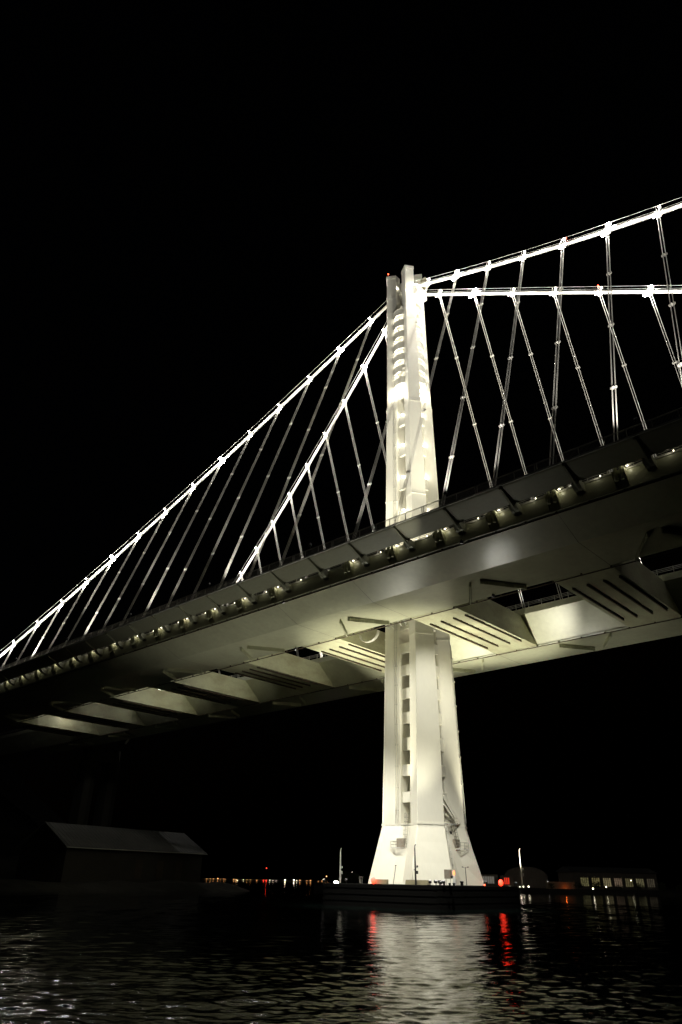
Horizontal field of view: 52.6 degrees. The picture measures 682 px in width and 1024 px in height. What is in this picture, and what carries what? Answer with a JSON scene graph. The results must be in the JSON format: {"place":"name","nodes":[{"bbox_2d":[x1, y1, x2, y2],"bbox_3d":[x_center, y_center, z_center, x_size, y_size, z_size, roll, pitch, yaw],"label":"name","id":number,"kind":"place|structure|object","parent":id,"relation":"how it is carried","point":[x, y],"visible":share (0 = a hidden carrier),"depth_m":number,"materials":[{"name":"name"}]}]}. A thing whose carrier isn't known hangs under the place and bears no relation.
{"place":"outdoors","nodes":[
{"label":"outdoors","id":0,"kind":"place"},
{"bbox_2d":[0,762,248,891],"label":"island","id":1,"kind":"structure","parent":0,"point":[26,811],"depth_m":282.15,"materials":[{"name":"black"}]},
{"bbox_2d":[68,747,120,826],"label":"bridge pier","id":2,"kind":"structure","parent":1,"relation":"on","point":[108,760],"depth_m":270.44,"materials":[{"name":"concrete"}]},
{"bbox_2d":[14,822,207,882],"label":"waterfront shed","id":3,"kind":"structure","parent":1,"relation":"on","point":[58,852],"depth_m":226.34,"materials":[{"name":"grey metal"}]},
{"bbox_2d":[134,860,142,878],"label":"doorway","id":4,"kind":"structure","parent":3,"relation":"in","point":[139,863],"depth_m":232.74,"materials":[{"name":"black"}]},
{"bbox_2d":[155,861,163,878],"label":"doorway","id":5,"kind":"structure","parent":3,"relation":"in","point":[159,871],"depth_m":239.69,"materials":[{"name":"black"}]},
{"bbox_2d":[174,862,182,878],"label":"doorway","id":6,"kind":"structure","parent":3,"relation":"in","point":[178,870],"depth_m":246.18,"materials":[{"name":"black"}]},
{"bbox_2d":[0,564,681,762],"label":"road deck","id":7,"kind":"structure","parent":1,"relation":"on","point":[569,626],"depth_m":169.49,"materials":[{"name":"paint"}]},
{"bbox_2d":[200,878,327,881],"bbox_3d":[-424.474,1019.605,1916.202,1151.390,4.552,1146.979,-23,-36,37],"label":"shore","id":8,"kind":"structure","parent":0,"point":[263,879],"depth_m":1535.73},
{"bbox_2d":[0,446,681,726],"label":"road deck","id":9,"kind":"structure","parent":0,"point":[623,514],"depth_m":121.66,"materials":[{"name":"paint"}]},
{"bbox_2d":[6,714,99,737],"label":"cross beam","id":10,"kind":"structure","parent":9,"relation":"attached to","point":[58,725],"depth_m":248.93,"materials":[{"name":"paint"}]},
{"bbox_2d":[45,702,144,728],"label":"cross beam","id":11,"kind":"structure","parent":9,"relation":"attached to","point":[102,714],"depth_m":230.84,"materials":[{"name":"paint"}]},
{"bbox_2d":[93,687,196,718],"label":"cross beam","id":12,"kind":"structure","parent":9,"relation":"attached to","point":[154,701],"depth_m":212.87,"materials":[{"name":"paint"}]},
{"bbox_2d":[149,671,258,706],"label":"cross beam","id":13,"kind":"structure","parent":9,"relation":"attached to","point":[221,689],"depth_m":194.66,"materials":[{"name":"paint"}]},
{"bbox_2d":[218,652,333,692],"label":"cross beam","id":14,"kind":"structure","parent":9,"relation":"attached to","point":[287,670],"depth_m":176.43,"materials":[{"name":"paint"}]},
{"bbox_2d":[303,628,384,672],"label":"cross beam","id":15,"kind":"structure","parent":9,"relation":"attached to","point":[355,649],"depth_m":155.09,"materials":[{"name":"paint"}]},
{"bbox_2d":[411,598,536,653],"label":"cross beam","id":16,"kind":"structure","parent":9,"relation":"attached to","point":[492,626],"depth_m":139.91,"materials":[{"name":"paint"}]},
{"bbox_2d":[553,559,681,626],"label":"cross beam","id":17,"kind":"structure","parent":9,"relation":"attached to","point":[634,594],"depth_m":121.60,"materials":[{"name":"paint"}]},
{"bbox_2d":[0,878,681,1023],"bbox_3d":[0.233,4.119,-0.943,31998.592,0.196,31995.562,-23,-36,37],"label":"water","id":18,"kind":"structure","parent":0,"point":[274,952],"depth_m":39.87,"materials":[{"name":"black liquid"}]},
{"bbox_2d":[322,883,519,910],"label":"tower fender","id":19,"kind":"object","parent":18,"relation":"in","point":[439,897],"visible":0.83,"depth_m":119.35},
{"bbox_2d":[339,848,342,882],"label":"navigation mast","id":20,"kind":"object","parent":19,"relation":"on","point":[340,872],"visible":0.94,"depth_m":129.65,"materials":[{"name":"metal"}]},
{"bbox_2d":[374,879,387,883],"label":"enclosure","id":21,"kind":"object","parent":19,"relation":"on","point":[381,881],"visible":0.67,"depth_m":121.70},
{"bbox_2d":[414,844,417,884],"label":"navigation mast","id":22,"kind":"object","parent":19,"relation":"on","point":[415,866],"visible":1,"depth_m":117.91,"materials":[{"name":"metal"}]},
{"bbox_2d":[405,880,429,884],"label":"enclosure","id":23,"kind":"object","parent":19,"relation":"on","point":[419,882],"visible":1,"depth_m":116.78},
{"bbox_2d":[359,265,483,885],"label":"bridge tower","id":24,"kind":"structure","parent":19,"relation":"on","point":[423,803],"depth_m":140.70,"materials":[{"name":"paint"}]},
{"bbox_2d":[0,197,681,657],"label":"cable","id":25,"kind":"object","parent":24,"relation":"attached to","point":[564,243],"visible":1,"depth_m":201.12,"materials":[{"name":"paint"}]},
{"bbox_2d":[15,626,37,664],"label":"suspender cable","id":26,"kind":"object","parent":25,"relation":"hanging from","point":[27,643],"visible":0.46,"depth_m":218.01,"materials":[{"name":"metal"}]},
{"bbox_2d":[30,604,61,659],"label":"suspender cable","id":27,"kind":"object","parent":25,"relation":"hanging from","point":[46,632],"visible":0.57,"depth_m":213.18,"materials":[{"name":"metal"}]},
{"bbox_2d":[48,584,86,651],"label":"suspender cable","id":28,"kind":"object","parent":25,"relation":"hanging from","point":[67,616],"visible":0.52,"depth_m":208.98,"materials":[{"name":"metal"}]},
{"bbox_2d":[64,561,112,645],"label":"suspender cable","id":29,"kind":"object","parent":25,"relation":"hanging from","point":[85,607],"visible":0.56,"depth_m":205.25,"materials":[{"name":"metal"}]},
{"bbox_2d":[80,539,137,640],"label":"suspender cable","id":30,"kind":"object","parent":25,"relation":"hanging from","point":[96,613],"visible":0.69,"depth_m":200.12,"materials":[{"name":"metal"}]},
{"bbox_2d":[99,513,165,633],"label":"suspender cable","id":31,"kind":"object","parent":25,"relation":"hanging from","point":[134,570],"visible":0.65,"depth_m":196.87,"materials":[{"name":"metal"}]},
{"bbox_2d":[122,487,193,624],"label":"suspender cable","id":32,"kind":"object","parent":25,"relation":"hanging from","point":[158,554],"visible":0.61,"depth_m":192.62,"materials":[{"name":"metal"}]},
{"bbox_2d":[142,462,220,616],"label":"suspender cable","id":33,"kind":"object","parent":25,"relation":"hanging from","point":[182,539],"visible":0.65,"depth_m":188.46,"materials":[{"name":"metal"}]},
{"bbox_2d":[165,435,250,608],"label":"suspender cable","id":34,"kind":"object","parent":25,"relation":"hanging from","point":[210,518],"visible":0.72,"depth_m":183.69,"materials":[{"name":"metal"}]},
{"bbox_2d":[190,409,278,599],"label":"suspender cable","id":35,"kind":"object","parent":25,"relation":"hanging from","point":[238,498],"visible":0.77,"depth_m":177.26,"materials":[{"name":"metal"}]},
{"bbox_2d":[218,381,308,587],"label":"suspender cable","id":36,"kind":"object","parent":25,"relation":"hanging from","point":[267,476],"visible":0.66,"depth_m":172.09,"materials":[{"name":"metal"}]},
{"bbox_2d":[247,353,339,577],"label":"suspender cable","id":37,"kind":"object","parent":25,"relation":"hanging from","point":[289,477],"visible":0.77,"depth_m":166.75,"materials":[{"name":"metal"}]},
{"bbox_2d":[279,321,371,565],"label":"suspender cable","id":38,"kind":"object","parent":25,"relation":"hanging from","point":[321,455],"visible":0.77,"depth_m":162.36,"materials":[{"name":"metal"}]},
{"bbox_2d":[352,284,427,537],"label":"suspender cable","id":39,"kind":"object","parent":25,"relation":"hanging from","point":[388,420],"visible":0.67,"depth_m":150.51,"materials":[{"name":"metal"}]},
{"bbox_2d":[395,277,456,522],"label":"suspender cable","id":40,"kind":"object","parent":25,"relation":"hanging from","point":[408,471],"visible":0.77,"depth_m":143.07,"materials":[{"name":"metal"}]},
{"bbox_2d":[440,268,488,505],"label":"suspender cable","id":41,"kind":"object","parent":25,"relation":"hanging from","point":[464,387],"visible":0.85,"depth_m":136.55,"materials":[{"name":"metal"}]},
{"bbox_2d":[492,259,523,484],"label":"suspender cable","id":42,"kind":"object","parent":25,"relation":"hanging from","point":[509,359],"visible":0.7,"depth_m":129.51,"materials":[{"name":"metal"}]},
{"bbox_2d":[549,245,563,465],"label":"suspender cable","id":43,"kind":"object","parent":25,"relation":"hanging from","point":[556,343],"visible":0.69,"depth_m":121.43,"materials":[{"name":"metal"}]},
{"bbox_2d":[601,222,610,236],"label":"cable lamp","id":44,"kind":"object","parent":25,"relation":"hanging from","point":[608,224],"visible":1,"depth_m":140.77,"materials":[{"name":"metal"}]},
{"bbox_2d":[606,232,618,440],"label":"suspender cable","id":45,"kind":"object","parent":25,"relation":"hanging from","point":[611,325],"visible":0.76,"depth_m":114.25,"materials":[{"name":"metal"}]},
{"bbox_2d":[656,215,681,380],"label":"suspender cable","id":46,"kind":"object","parent":25,"relation":"hanging from","point":[663,255],"visible":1,"depth_m":110.87,"materials":[{"name":"metal"}]},
{"bbox_2d":[396,838,405,846],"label":"door","id":47,"kind":"structure","parent":24,"relation":"in","point":[400,841],"depth_m":127.19,"materials":[{"name":"grey metal"}]},
{"bbox_2d":[125,285,681,743],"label":"cable","id":48,"kind":"object","parent":24,"relation":"attached to","point":[513,293],"visible":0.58,"depth_m":187.29,"materials":[{"name":"paint"}]},
{"bbox_2d":[273,527,298,656],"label":"suspender cable","id":49,"kind":"object","parent":48,"relation":"hanging from","point":[279,560],"visible":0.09,"depth_m":229.00,"materials":[{"name":"metal"}]},
{"bbox_2d":[290,500,322,657],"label":"suspender cable","id":50,"kind":"object","parent":48,"relation":"hanging from","point":[298,538],"visible":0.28,"depth_m":223.42,"materials":[{"name":"metal"}]},
{"bbox_2d":[308,470,328,569],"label":"suspender cable","id":51,"kind":"object","parent":48,"relation":"hanging from","point":[317,511],"visible":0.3,"depth_m":218.11,"materials":[{"name":"metal"}]},
{"bbox_2d":[326,437,352,561],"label":"suspender cable","id":52,"kind":"object","parent":48,"relation":"hanging from","point":[338,491],"visible":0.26,"depth_m":212.97,"materials":[{"name":"metal"}]},
{"bbox_2d":[345,405,377,552],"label":"suspender cable","id":53,"kind":"object","parent":48,"relation":"hanging from","point":[359,465],"visible":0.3,"depth_m":208.18,"materials":[{"name":"metal"}]},
{"bbox_2d":[364,370,385,461],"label":"suspender cable","id":54,"kind":"object","parent":48,"relation":"hanging from","point":[375,413],"visible":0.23,"depth_m":205.00,"materials":[{"name":"metal"}]},
{"bbox_2d":[439,297,524,606],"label":"suspender cable","id":55,"kind":"object","parent":48,"relation":"hanging from","point":[456,358],"visible":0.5,"depth_m":184.68,"materials":[{"name":"metal"}]},
{"bbox_2d":[474,297,562,598],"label":"suspender cable","id":56,"kind":"object","parent":48,"relation":"hanging from","point":[505,405],"visible":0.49,"depth_m":177.97,"materials":[{"name":"metal"}]},
{"bbox_2d":[512,296,571,486],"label":"suspender cable","id":57,"kind":"object","parent":48,"relation":"hanging from","point":[539,380],"visible":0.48,"depth_m":171.78,"materials":[{"name":"metal"}]},
{"bbox_2d":[554,297,641,563],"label":"suspender cable","id":58,"kind":"object","parent":48,"relation":"hanging from","point":[579,375],"visible":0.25,"depth_m":164.95,"materials":[{"name":"metal"}]},
{"bbox_2d":[600,295,655,456],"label":"suspender cable","id":59,"kind":"object","parent":48,"relation":"hanging from","point":[625,364],"visible":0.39,"depth_m":158.06,"materials":[{"name":"metal"}]},
{"bbox_2d":[643,285,652,296],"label":"cable lamp","id":60,"kind":"object","parent":48,"relation":"hanging from","point":[646,293],"visible":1,"depth_m":155.12,"materials":[{"name":"metal"}]},
{"bbox_2d":[650,296,681,385],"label":"suspender cable","id":61,"kind":"object","parent":48,"relation":"hanging from","point":[673,362],"visible":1,"depth_m":152.38,"materials":[{"name":"metal"}]},
{"bbox_2d":[453,839,459,848],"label":"door","id":62,"kind":"structure","parent":24,"relation":"in","point":[454,840],"depth_m":128.56,"materials":[{"name":"grey metal"}]},
{"bbox_2d":[444,869,452,884],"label":"sign","id":63,"kind":"object","parent":19,"relation":"on","point":[447,873],"visible":1,"depth_m":114.38,"materials":[{"name":"metal"}]},
{"bbox_2d":[453,871,455,885],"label":"marker beacon","id":64,"kind":"object","parent":19,"relation":"on","point":[454,879],"visible":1,"depth_m":113.03,"materials":[{"name":"white paint"}]},
{"bbox_2d":[0,407,681,687],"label":"cycle path","id":65,"kind":"structure","parent":0,"point":[645,445],"depth_m":114.98,"materials":[{"name":"paint"}]},
{"bbox_2d":[0,0,681,885],"label":"sky","id":66,"kind":"structure","parent":0,"point":[201,201],"materials":[{"name":"black"}]},
{"bbox_2d":[314,882,681,895],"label":"island ground","id":67,"kind":"structure","parent":0,"point":[667,892],"depth_m":322.85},
{"bbox_2d":[337,871,354,882],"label":"tree","id":68,"kind":"object","parent":67,"relation":"on","point":[344,876],"visible":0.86,"depth_m":338.39,"materials":[{"name":"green plant"}]},
{"bbox_2d":[346,872,364,882],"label":"tree","id":69,"kind":"object","parent":67,"relation":"on","point":[353,878],"visible":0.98,"depth_m":338.75,"materials":[{"name":"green plant"}]},
{"bbox_2d":[481,874,498,885],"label":"building","id":70,"kind":"structure","parent":67,"relation":"on","point":[491,879],"depth_m":372.84,"materials":[{"name":"grey"}]},
{"bbox_2d":[500,876,513,885],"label":"building","id":71,"kind":"structure","parent":67,"relation":"on","point":[507,880],"depth_m":370.97,"materials":[{"name":"grey"}]},
{"bbox_2d":[504,866,547,887],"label":"arched hangar","id":72,"kind":"structure","parent":67,"relation":"on","point":[533,877],"depth_m":378.00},
{"bbox_2d":[591,881,600,888],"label":"tree","id":73,"kind":"object","parent":67,"relation":"on","point":[595,884],"visible":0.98,"depth_m":340.89,"materials":[{"name":"green plant"}]},
{"bbox_2d":[556,866,657,889],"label":"long building","id":74,"kind":"structure","parent":67,"relation":"on","point":[610,878],"depth_m":370.88,"materials":[{"name":"metal"}]},
{"bbox_2d":[580,877,589,886],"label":"window","id":75,"kind":"structure","parent":74,"relation":"in","point":[582,879],"depth_m":364.99,"materials":[{"name":"glass"}]},
{"bbox_2d":[591,878,600,886],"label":"window","id":76,"kind":"structure","parent":74,"relation":"in","point":[593,879],"depth_m":366.73,"materials":[{"name":"glass"}]},
{"bbox_2d":[602,878,611,886],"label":"window","id":77,"kind":"structure","parent":74,"relation":"in","point":[606,881],"depth_m":368.03,"materials":[{"name":"glass"}]},
{"bbox_2d":[613,878,622,886],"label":"window","id":78,"kind":"structure","parent":74,"relation":"in","point":[617,881],"depth_m":369.83,"materials":[{"name":"glass"}]},
{"bbox_2d":[624,878,633,886],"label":"window","id":79,"kind":"structure","parent":74,"relation":"in","point":[627,880],"depth_m":371.32,"materials":[{"name":"glass"}]},
{"bbox_2d":[635,878,644,886],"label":"window","id":80,"kind":"structure","parent":74,"relation":"in","point":[638,880],"depth_m":373.10,"materials":[{"name":"glass"}]},
{"bbox_2d":[646,879,655,887],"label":"window","id":81,"kind":"structure","parent":74,"relation":"in","point":[650,882],"depth_m":374.37,"materials":[{"name":"glass"}]},
{"bbox_2d":[635,883,644,889],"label":"tree","id":82,"kind":"object","parent":67,"relation":"on","point":[638,886],"visible":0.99,"depth_m":335.12,"materials":[{"name":"green plant"}]},
{"bbox_2d":[519,848,523,885],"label":"navigation mast","id":83,"kind":"object","parent":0,"point":[521,869],"visible":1,"depth_m":132.56,"materials":[{"name":"metal"}]},
{"bbox_2d":[546,882,575,888],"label":"building","id":84,"kind":"structure","parent":0,"point":[564,885],"depth_m":357.22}
]}

